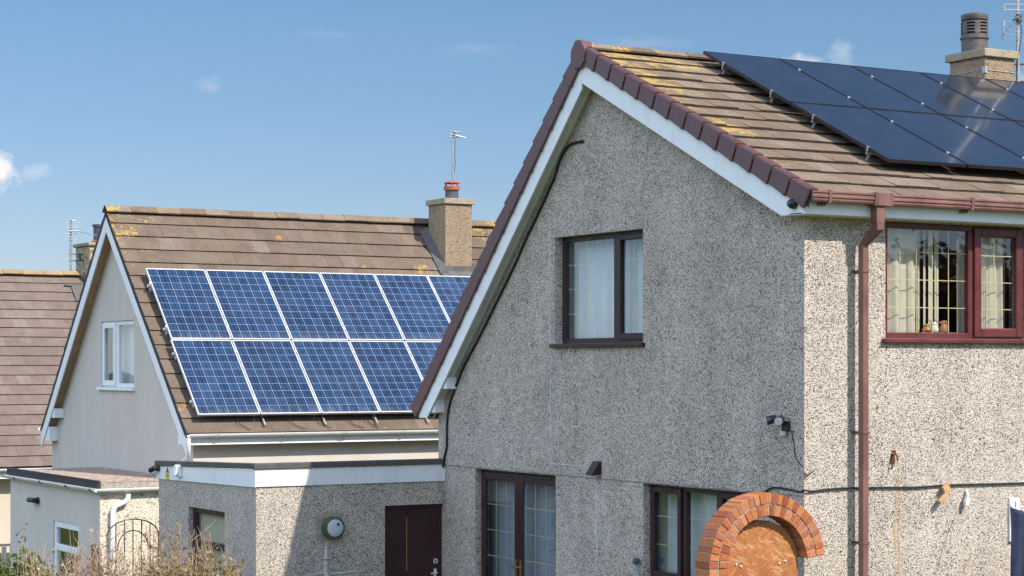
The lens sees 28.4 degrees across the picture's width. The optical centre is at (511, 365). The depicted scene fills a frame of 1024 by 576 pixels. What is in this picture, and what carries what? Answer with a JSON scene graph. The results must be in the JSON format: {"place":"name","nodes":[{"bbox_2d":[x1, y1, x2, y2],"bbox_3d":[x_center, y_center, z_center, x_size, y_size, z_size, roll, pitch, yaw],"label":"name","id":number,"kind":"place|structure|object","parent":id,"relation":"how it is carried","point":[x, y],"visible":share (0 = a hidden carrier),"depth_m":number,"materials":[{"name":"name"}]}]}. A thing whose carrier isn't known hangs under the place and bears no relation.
{"place":"outdoors","nodes":[
{"label":"outdoors","id":0,"kind":"place"},
{"bbox_2d":[0,552,9,568],"bbox_3d":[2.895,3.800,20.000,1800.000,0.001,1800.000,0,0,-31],"label":"ground","id":1,"kind":"structure","parent":0,"point":[8,554],"depth_m":40.19,"materials":[{"name":"plant"}]},
{"bbox_2d":[0,544,9,567],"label":"picket fence","id":2,"kind":"object","parent":1,"relation":"on","point":[3,551],"visible":0.21,"depth_m":35.61,"materials":[{"name":"white plastic"}]},
{"bbox_2d":[11,511,32,575],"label":"tall stalk","id":3,"kind":"object","parent":1,"relation":"on","point":[23,562],"visible":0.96,"depth_m":24.22,"materials":[{"name":"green plant"}]},
{"bbox_2d":[0,535,73,575],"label":"leafy shrub","id":4,"kind":"object","parent":1,"relation":"on","point":[4,571],"visible":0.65,"depth_m":24.53,"materials":[{"name":"green plant"}]},
{"bbox_2d":[17,544,117,575],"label":"dry shrub","id":5,"kind":"object","parent":1,"relation":"on","point":[51,571],"visible":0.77,"depth_m":24.05,"materials":[{"name":"brown plant"}]},
{"bbox_2d":[0,467,158,575],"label":"flat roofed extension","id":6,"kind":"object","parent":1,"relation":"on","point":[82,501],"visible":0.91,"depth_m":31.80,"materials":[{"name":"white paint"}]},
{"bbox_2d":[26,497,39,503],"bbox_3d":[-7.844,2.201,33.193,0.125,0.107,0.321,0,0,-31],"label":"wall lamp","id":7,"kind":"object","parent":6,"relation":"attached to","point":[36,500],"visible":1,"depth_m":33.10,"materials":[{"name":"black plastic"}]},
{"bbox_2d":[55,520,78,575],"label":"window","id":8,"kind":"structure","parent":6,"relation":"in","point":[58,524],"depth_m":32.29,"materials":[{"name":"white plastic"}]},
{"bbox_2d":[91,544,98,571],"bbox_3d":[-6.322,2.911,30.686,0.064,0.406,0.200,0,0,-31],"label":"meter box","id":9,"kind":"object","parent":6,"relation":"attached to","point":[92,546],"visible":0.32,"depth_m":30.62,"materials":[{"name":"grey plastic"}]},
{"bbox_2d":[59,518,130,575],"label":"twiggy shrub","id":10,"kind":"object","parent":1,"relation":"on","point":[90,561],"visible":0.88,"depth_m":23.63,"materials":[{"name":"brown plant"}]},
{"bbox_2d":[75,529,169,575],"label":"twiggy shrub","id":11,"kind":"object","parent":1,"relation":"on","point":[124,573],"visible":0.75,"depth_m":23.38,"materials":[{"name":"brown plant"}]},
{"bbox_2d":[106,519,158,574],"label":"garden gate","id":12,"kind":"structure","parent":1,"relation":"on","point":[133,530],"depth_m":27.76,"materials":[{"name":"metal"}]},
{"bbox_2d":[135,513,217,575],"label":"twiggy shrub","id":13,"kind":"object","parent":1,"relation":"on","point":[162,571],"visible":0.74,"depth_m":22.96,"materials":[{"name":"brown plant"}]},
{"bbox_2d":[170,531,251,575],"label":"twiggy shrub","id":14,"kind":"object","parent":1,"relation":"on","point":[207,569],"visible":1,"depth_m":22.54,"materials":[{"name":"brown plant"}]},
{"bbox_2d":[38,180,495,473],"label":"rendered house","id":15,"kind":"structure","parent":1,"relation":"on","point":[95,416],"depth_m":34.87,"materials":[{"name":"brown tile"}]},
{"bbox_2d":[96,320,134,390],"bbox_3d":[-6.752,-0.174,34.690,0.150,1.188,1.810,0,0,-31],"label":"window","id":16,"kind":"structure","parent":15,"relation":"in","point":[107,384],"depth_m":34.78,"materials":[{"name":"white plastic"}]},
{"bbox_2d":[110,325,133,383],"bbox_3d":[-6.687,-0.200,34.984,0.061,1.200,2.251,0,0,-31],"label":"net curtain","id":17,"kind":"object","parent":15,"relation":"hanging from","point":[127,353],"visible":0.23,"depth_m":34.89,"materials":[{"name":"white fabric"}]},
{"bbox_2d":[163,325,399,335],"bbox_3d":[-2.869,-0.573,34.392,6.440,0.164,0.163,0,0,-31],"label":"mounting rail","id":18,"kind":"object","parent":15,"relation":"attached to","point":[166,332],"visible":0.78,"depth_m":32.80,"materials":[{"name":"metal"}]},
{"bbox_2d":[205,270,290,339],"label":"solar panel","id":19,"kind":"object","parent":18,"relation":"attached to","point":[247,304],"visible":1,"depth_m":33.86,"materials":[{"name":"blue glass"}]},
{"bbox_2d":[263,271,348,340],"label":"solar panel","id":20,"kind":"object","parent":18,"relation":"attached to","point":[305,305],"visible":1,"depth_m":34.40,"materials":[{"name":"blue glass"}]},
{"bbox_2d":[319,272,403,340],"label":"solar panel","id":21,"kind":"object","parent":18,"relation":"attached to","point":[361,307],"visible":1,"depth_m":34.93,"materials":[{"name":"blue glass"}]},
{"bbox_2d":[374,274,449,340],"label":"solar panel","id":22,"kind":"object","parent":18,"relation":"attached to","point":[415,307],"visible":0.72,"depth_m":35.50,"materials":[{"name":"blue glass"}]},
{"bbox_2d":[427,275,469,321],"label":"solar panel","id":23,"kind":"object","parent":18,"relation":"attached to","point":[448,290],"visible":0.23,"depth_m":36.20,"materials":[{"name":"blue glass"}]},
{"bbox_2d":[189,396,374,407],"bbox_3d":[-2.280,0.581,33.395,6.440,0.164,0.163,0,0,-31],"label":"mounting rail","id":24,"kind":"object","parent":15,"relation":"attached to","point":[190,402],"visible":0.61,"depth_m":31.80,"materials":[{"name":"metal"}]},
{"bbox_2d":[170,339,259,415],"bbox_3d":[-4.736,0.178,32.306,1.042,0.042,1.672,0,45,-31],"label":"solar panel","id":25,"kind":"object","parent":24,"relation":"attached to","point":[215,379],"visible":1,"depth_m":32.27,"materials":[{"name":"glass"},{"name":"silicon"},{"name":"aluminium"}]},
{"bbox_2d":[232,340,320,414],"bbox_3d":[-3.825,0.178,32.845,1.042,0.042,1.672,0,45,-31],"label":"solar panel","id":26,"kind":"object","parent":24,"relation":"attached to","point":[276,378],"visible":1,"depth_m":32.81,"materials":[{"name":"blue glass"}]},
{"bbox_2d":[291,340,379,413],"bbox_3d":[-2.914,0.178,33.384,1.042,0.042,1.672,0,45,-31],"label":"solar panel","id":27,"kind":"object","parent":24,"relation":"attached to","point":[336,379],"visible":1,"depth_m":33.35,"materials":[{"name":"blue glass"}]},
{"bbox_2d":[349,341,422,413],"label":"solar panel","id":28,"kind":"object","parent":24,"relation":"attached to","point":[391,374],"visible":0.75,"depth_m":33.94,"materials":[{"name":"blue glass"}]},
{"bbox_2d":[405,341,440,379],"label":"solar panel","id":29,"kind":"object","parent":24,"relation":"attached to","point":[422,354],"visible":0.21,"depth_m":34.63,"materials":[{"name":"blue glass"}]},
{"bbox_2d":[147,282,433,291],"bbox_3d":[-3.240,-1.300,35.020,6.440,0.164,0.163,0,0,-31],"label":"mounting rail","id":30,"kind":"object","parent":15,"relation":"attached to","point":[149,287],"visible":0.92,"depth_m":33.43,"materials":[{"name":"metal"}]},
{"bbox_2d":[145,268,231,339],"bbox_3d":[-5.330,-1.019,33.350,1.042,0.042,1.672,0,45,-31],"label":"solar panel","id":31,"kind":"object","parent":30,"relation":"attached to","point":[188,305],"visible":1,"depth_m":33.32,"materials":[{"name":"glass"},{"name":"silicon"},{"name":"aluminium"}]},
{"bbox_2d":[172,350,410,359],"bbox_3d":[-2.665,-0.175,34.048,6.440,0.164,0.163,0,0,-31],"label":"mounting rail","id":32,"kind":"object","parent":15,"relation":"attached to","point":[173,353],"visible":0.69,"depth_m":32.47,"materials":[{"name":"metal"}]},
{"bbox_2d":[449,130,465,185],"bbox_3d":[-1.022,-3.440,37.722,0.317,1.880,0.093,0,0,-17],"label":"roof aerial","id":33,"kind":"object","parent":15,"relation":"attached to","point":[453,134],"visible":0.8,"depth_m":37.69,"materials":[{"name":"metal"}]},
{"bbox_2d":[155,458,444,575],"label":"flat roofed garage","id":34,"kind":"structure","parent":1,"relation":"on","point":[393,514],"depth_m":25.80,"materials":[{"name":"grey concrete"}]},
{"bbox_2d":[148,465,159,472],"bbox_3d":[-4.919,1.415,27.856,0.197,0.116,0.108,0,0,29],"label":"security camera","id":35,"kind":"object","parent":34,"relation":"attached to","point":[153,468],"visible":1,"depth_m":27.82,"materials":[{"name":"black plastic"}]},
{"bbox_2d":[172,464,181,476],"bbox_3d":[-4.489,1.403,27.142,0.097,0.160,0.155,0,0,-31],"label":"sensor box","id":36,"kind":"object","parent":34,"relation":"attached to","point":[177,470],"visible":1,"depth_m":27.09,"materials":[{"name":"white plastic"}]},
{"bbox_2d":[193,507,224,575],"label":"window","id":37,"kind":"structure","parent":34,"relation":"in","point":[196,511],"depth_m":26.81,"materials":[{"name":"brown wood"}]},
{"bbox_2d":[199,513,224,575],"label":"net curtain","id":38,"kind":"object","parent":34,"relation":"hanging from","point":[216,528],"visible":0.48,"depth_m":26.56,"materials":[{"name":"white fabric"}]},
{"bbox_2d":[316,512,342,540],"bbox_3d":[-2.297,2.020,25.547,0.370,0.350,0.002,0,0,-31],"label":"mounting patch","id":39,"kind":"object","parent":34,"relation":"attached to","point":[321,517],"visible":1,"depth_m":25.50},
{"bbox_2d":[321,516,344,538],"bbox_3d":[-2.244,2.035,25.487,0.276,0.276,0.154,0,0,-31],"label":"bulkhead lamp","id":40,"kind":"object","parent":39,"relation":"attached to","point":[332,527],"visible":1,"depth_m":25.43,"materials":[{"name":"green plastic"}]},
{"bbox_2d":[385,504,441,575],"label":"door","id":41,"kind":"structure","parent":34,"relation":"in","point":[413,533],"depth_m":26.23,"materials":[{"name":"brown wood"}]},
{"bbox_2d":[308,545,356,575],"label":"garden post","id":42,"kind":"object","parent":1,"relation":"on","point":[326,559],"visible":1,"depth_m":24.93,"materials":[{"name":"grey metal"}]},
{"bbox_2d":[633,558,640,575],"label":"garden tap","id":43,"kind":"object","parent":1,"relation":"on","point":[636,561],"visible":1,"depth_m":22.43,"materials":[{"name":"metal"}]},
{"bbox_2d":[410,12,1023,575],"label":"pebbledash house","id":44,"kind":"structure","parent":1,"relation":"on","point":[696,172],"depth_m":21.49,"materials":[{"name":"grey concrete"}]},
{"bbox_2d":[442,140,583,467],"bbox_3d":[-0.042,-0.646,24.907,0.032,3.936,3.390,0,0,-31],"label":"cable","id":45,"kind":"object","parent":44,"relation":"attached to","point":[516,261],"visible":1,"depth_m":24.99,"materials":[{"name":"black plastic"}]},
{"bbox_2d":[481,469,555,575],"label":"french door","id":46,"kind":"structure","parent":44,"relation":"in","point":[519,478],"depth_m":24.94,"materials":[{"name":"brown glass"}]},
{"bbox_2d":[489,479,554,575],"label":"net curtain","id":47,"kind":"object","parent":44,"relation":"hanging from","point":[545,527],"visible":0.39,"depth_m":25.16,"materials":[{"name":"white fabric"}]},
{"bbox_2d":[585,461,601,475],"bbox_3d":[0.928,1.174,23.156,0.143,0.167,0.140,0,0,-31],"label":"wall lamp","id":48,"kind":"object","parent":44,"relation":"attached to","point":[594,469],"visible":1,"depth_m":23.12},
{"bbox_2d":[596,478,596,574],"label":"cable","id":49,"kind":"object","parent":44,"relation":"attached to","point":[596,526],"visible":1,"depth_m":23.24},
{"bbox_2d":[549,230,644,347],"bbox_3d":[1.028,-0.866,23.241,0.225,1.303,1.940,0,0,-31],"label":"window","id":50,"kind":"structure","parent":44,"relation":"in","point":[621,339],"depth_m":23.10,"materials":[{"name":"brown glass"}]},
{"bbox_2d":[569,238,642,338],"bbox_3d":[1.142,-0.885,23.553,0.055,1.330,2.402,0,0,-31],"label":"net curtain","id":51,"kind":"object","parent":44,"relation":"hanging from","point":[633,292],"visible":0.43,"depth_m":23.72,"materials":[{"name":"white fabric"}]},
{"bbox_2d":[658,492,729,575],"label":"net curtain","id":52,"kind":"object","parent":44,"relation":"hanging from","point":[697,512],"visible":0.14,"depth_m":22.49,"materials":[{"name":"white fabric"}]},
{"bbox_2d":[650,484,746,575],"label":"window","id":53,"kind":"structure","parent":44,"relation":"in","point":[683,517],"depth_m":21.96,"materials":[{"name":"brown glass"}]},
{"bbox_2d":[765,415,789,436],"bbox_3d":[2.644,0.598,20.218,0.177,0.216,0.262,0,0,-31],"label":"security light","id":54,"kind":"object","parent":44,"relation":"attached to","point":[777,420],"visible":1,"depth_m":20.18,"materials":[{"name":"black plastic"}]},
{"bbox_2d":[787,198,797,208],"bbox_3d":[2.724,-1.586,19.802,0.088,0.104,0.104,0,0,-31],"label":"security camera","id":55,"kind":"object","parent":44,"relation":"attached to","point":[792,203],"visible":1,"depth_m":19.77,"materials":[{"name":"black plastic"}]},
{"bbox_2d":[791,430,803,466],"bbox_3d":[2.829,0.819,20.063,0.009,0.369,0.207,0,0,-31],"label":"cable","id":56,"kind":"object","parent":44,"relation":"attached to","point":[794,449],"visible":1,"depth_m":20.11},
{"bbox_2d":[803,467,816,477],"bbox_3d":[2.945,1.056,20.006,0.154,0.104,0.030,0,0,-25],"label":"cable clip","id":57,"kind":"object","parent":44,"relation":"attached to","point":[807,474],"visible":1,"depth_m":19.99,"materials":[{"name":"white plastic"}]},
{"bbox_2d":[721,62,1008,89],"bbox_3d":[4.832,-3.434,24.819,5.610,0.150,0.090,0,0,-31],"label":"mounting rail","id":58,"kind":"object","parent":44,"relation":"attached to","point":[723,68],"visible":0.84,"depth_m":23.42,"materials":[{"name":"metal"}]},
{"bbox_2d":[769,90,993,110],"bbox_3d":[5.286,-3.007,24.050,5.610,0.150,0.090,0,0,-31],"label":"mounting rail","id":59,"kind":"object","parent":44,"relation":"attached to","point":[771,96],"visible":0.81,"depth_m":22.65,"materials":[{"name":"metal"}]},
{"bbox_2d":[703,51,865,107],"bbox_3d":[3.118,-3.285,23.318,1.092,0.038,1.785,0,26,-31],"label":"solar panel","id":60,"kind":"object","parent":59,"relation":"attached to","point":[785,82],"visible":1,"depth_m":23.26,"materials":[{"name":"blue glass"}]},
{"bbox_2d":[779,58,939,113],"bbox_3d":[4.075,-3.285,23.884,1.092,0.038,1.785,0,26,-31],"label":"solar panel","id":61,"kind":"object","parent":59,"relation":"attached to","point":[861,88],"visible":1,"depth_m":23.85,"materials":[{"name":"blue glass"}]},
{"bbox_2d":[851,65,1009,119],"bbox_3d":[5.032,-3.285,24.450,1.092,0.038,1.785,0,26,-31],"label":"solar panel","id":62,"kind":"object","parent":59,"relation":"attached to","point":[934,95],"visible":1,"depth_m":24.41,"materials":[{"name":"blue glass"}]},
{"bbox_2d":[920,72,1023,120],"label":"solar panel","id":63,"kind":"object","parent":59,"relation":"attached to","point":[1006,103],"visible":1,"depth_m":25.14,"materials":[{"name":"blue glass"}]},
{"bbox_2d":[985,78,1023,97],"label":"solar panel","id":64,"kind":"object","parent":59,"relation":"attached to","point":[1016,87],"visible":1,"depth_m":25.93,"materials":[{"name":"blue glass"}]},
{"bbox_2d":[811,114,967,128],"bbox_3d":[5.661,-2.654,23.416,5.610,0.150,0.090,0,0,-31],"label":"mounting rail","id":65,"kind":"object","parent":44,"relation":"attached to","point":[813,121],"visible":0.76,"depth_m":22.02,"materials":[{"name":"metal"}]},
{"bbox_2d":[890,450,897,469],"bbox_3d":[3.873,0.955,20.549,0.087,0.197,0.056,0,0,-43],"label":"wall hook","id":66,"kind":"object","parent":44,"relation":"attached to","point":[893,458],"depth_m":20.54,"materials":[{"name":"metal"}]},
{"bbox_2d":[765,482,1023,492],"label":"cable","id":67,"kind":"object","parent":44,"relation":"attached to","point":[801,491],"visible":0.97,"depth_m":20.55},
{"bbox_2d":[888,228,915,332],"bbox_3d":[3.936,-0.860,20.813,0.580,1.280,0.056,0,0,-31],"label":"curtain","id":68,"kind":"object","parent":44,"relation":"hanging from","point":[907,271],"visible":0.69,"depth_m":20.87,"materials":[{"name":"beige fabric"}]},
{"bbox_2d":[917,230,937,338],"bbox_3d":[4.322,-0.885,21.078,0.345,1.250,0.047,0,0,-31],"label":"vertical blind","id":69,"kind":"object","parent":44,"relation":"attached to","point":[929,276],"visible":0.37,"depth_m":21.08,"materials":[{"name":"beige fabric"}]},
{"bbox_2d":[937,482,950,503],"bbox_3d":[4.441,1.306,20.834,0.099,0.223,0.181,0,0,30],"label":"line bracket","id":70,"kind":"object","parent":44,"relation":"attached to","point":[945,488],"visible":1,"depth_m":20.83,"materials":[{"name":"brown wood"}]},
{"bbox_2d":[865,146,1023,160],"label":"mounting rail","id":71,"kind":"object","parent":44,"relation":"attached to","point":[868,154],"visible":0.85,"depth_m":21.24,"materials":[{"name":"metal"}]},
{"bbox_2d":[790,102,966,167],"bbox_3d":[3.948,-2.506,21.915,1.092,0.038,1.785,0,26,-31],"label":"solar panel","id":72,"kind":"object","parent":71,"relation":"attached to","point":[883,138],"visible":1,"depth_m":21.82,"materials":[{"name":"blue glass"}]},
{"bbox_2d":[869,109,1023,170],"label":"solar panel","id":73,"kind":"object","parent":71,"relation":"attached to","point":[970,148],"visible":1,"depth_m":22.43,"materials":[{"name":"blue glass"}]},
{"bbox_2d":[943,115,1023,157],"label":"solar panel","id":74,"kind":"object","parent":71,"relation":"attached to","point":[1008,135],"visible":1,"depth_m":23.31,"materials":[{"name":"blue glass"}]},
{"bbox_2d":[1014,121,1023,125],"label":"solar panel","id":75,"kind":"object","parent":71,"relation":"attached to","point":[1021,123],"visible":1,"depth_m":24.00,"materials":[{"name":"blue glass"}]},
{"bbox_2d":[882,222,1023,343],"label":"window","id":76,"kind":"structure","parent":44,"relation":"in","point":[973,332],"depth_m":21.17,"materials":[{"name":"brown glass"}]},
{"bbox_2d":[956,231,963,332],"bbox_3d":[4.747,-0.860,21.289,0.221,1.280,0.041,0,0,-31],"label":"curtain","id":77,"kind":"object","parent":44,"relation":"hanging from","point":[960,277],"visible":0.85,"depth_m":21.28,"materials":[{"name":"grey fabric"}]},
{"bbox_2d":[963,489,969,505],"bbox_3d":[4.721,1.369,21.032,0.067,0.177,0.112,0,0,24],"label":"line pulley","id":78,"kind":"object","parent":44,"relation":"attached to","point":[966,500],"visible":1,"depth_m":21.00,"materials":[{"name":"white plastic"}]},
{"bbox_2d":[967,495,1023,507],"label":"washing line","id":79,"kind":"object","parent":78,"relation":"hanging from","point":[1016,505],"visible":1,"depth_m":20.44,"materials":[{"name":"white plastic"}]},
{"bbox_2d":[1010,505,1023,575],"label":"hanging cloth","id":80,"kind":"object","parent":79,"relation":"hanging from","point":[1017,545],"visible":1,"depth_m":20.39,"materials":[{"name":"blue fabric"}]},
{"bbox_2d":[955,0,1023,81],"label":"roof aerial","id":81,"kind":"object","parent":44,"relation":"attached to","point":[1018,19],"visible":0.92,"depth_m":26.68,"materials":[{"name":"metal"}]},
{"bbox_2d":[1017,22,1021,69],"bbox_3d":[6.684,-4.225,26.691,0.076,0.651,0.018,0,0,-22],"label":"cable","id":82,"kind":"object","parent":81,"relation":"hanging from","point":[1020,45],"visible":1,"depth_m":26.70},
{"bbox_2d":[981,237,1002,327],"bbox_3d":[5.046,-0.860,21.469,0.402,1.280,0.055,0,0,-31],"label":"curtain","id":83,"kind":"object","parent":44,"relation":"hanging from","point":[986,276],"visible":0.63,"depth_m":21.48,"materials":[{"name":"beige fabric"}]},
{"bbox_2d":[1004,238,1009,327],"bbox_3d":[5.289,-0.885,21.649,0.180,1.250,0.050,0,0,-31],"label":"vertical blind","id":84,"kind":"object","parent":44,"relation":"attached to","point":[1004,282],"visible":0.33,"depth_m":21.63,"materials":[{"name":"grey fabric"}]},
{"bbox_2d":[1008,498,1019,541],"bbox_3d":[5.306,1.627,21.404,0.140,0.455,0.034,0,0,-31],"label":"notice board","id":85,"kind":"object","parent":44,"relation":"attached to","point":[1011,501],"visible":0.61,"depth_m":21.38,"materials":[{"name":"white plastic"}]},
{"bbox_2d":[695,492,824,575],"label":"brick arch","id":86,"kind":"structure","parent":1,"relation":"on","point":[731,518],"depth_m":19.30,"materials":[{"name":"orange brick"}]},
{"bbox_2d":[726,520,797,575],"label":"arch former","id":87,"kind":"object","parent":1,"relation":"on","point":[762,548],"visible":0.87,"depth_m":19.50,"materials":[{"name":"wood"}]},
{"bbox_2d":[0,224,100,552],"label":"house","id":88,"kind":"structure","parent":0,"point":[37,309],"depth_m":43.84,"materials":[{"name":"tile"}]},
{"bbox_2d":[64,220,96,270],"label":"roof aerial","id":89,"kind":"object","parent":88,"relation":"on","point":[71,239],"visible":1,"depth_m":46.23,"materials":[{"name":"metal"}]},
{"bbox_2d":[0,0,1023,270],"label":"sky","id":90,"kind":"structure","parent":0,"point":[331,107],"materials":[{"name":"blue"}]},
{"bbox_3d":[4.406,-0.322,21.079,0.500,0.045,0.120,0,0,-31],"label":"window board","id":91,"kind":"object","parent":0,"visible":0},
{"bbox_2d":[922,324,930,332],"bbox_3d":[4.292,-0.390,20.977,0.100,0.090,0.100,0,0,-31],"label":"ornament","id":92,"kind":"object","parent":91,"relation":"on","point":[926,328],"visible":1,"depth_m":20.95,"materials":[{"name":"brown ceramic"}]},
{"bbox_2d":[930,322,938,332],"bbox_3d":[4.378,-0.400,21.028,0.098,0.110,0.098,0,0,3],"label":"ornament","id":93,"kind":"object","parent":91,"relation":"on","point":[935,328],"visible":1,"depth_m":21.00,"materials":[{"name":"white ceramic"}]},
{"bbox_2d":[939,320,947,332],"bbox_3d":[4.488,-0.410,21.099,0.120,0.130,0.100,0,0,-4],"label":"ornament","id":94,"kind":"object","parent":91,"relation":"on","point":[943,328],"visible":1,"depth_m":21.07,"materials":[{"name":"brown ceramic"}]}
]}

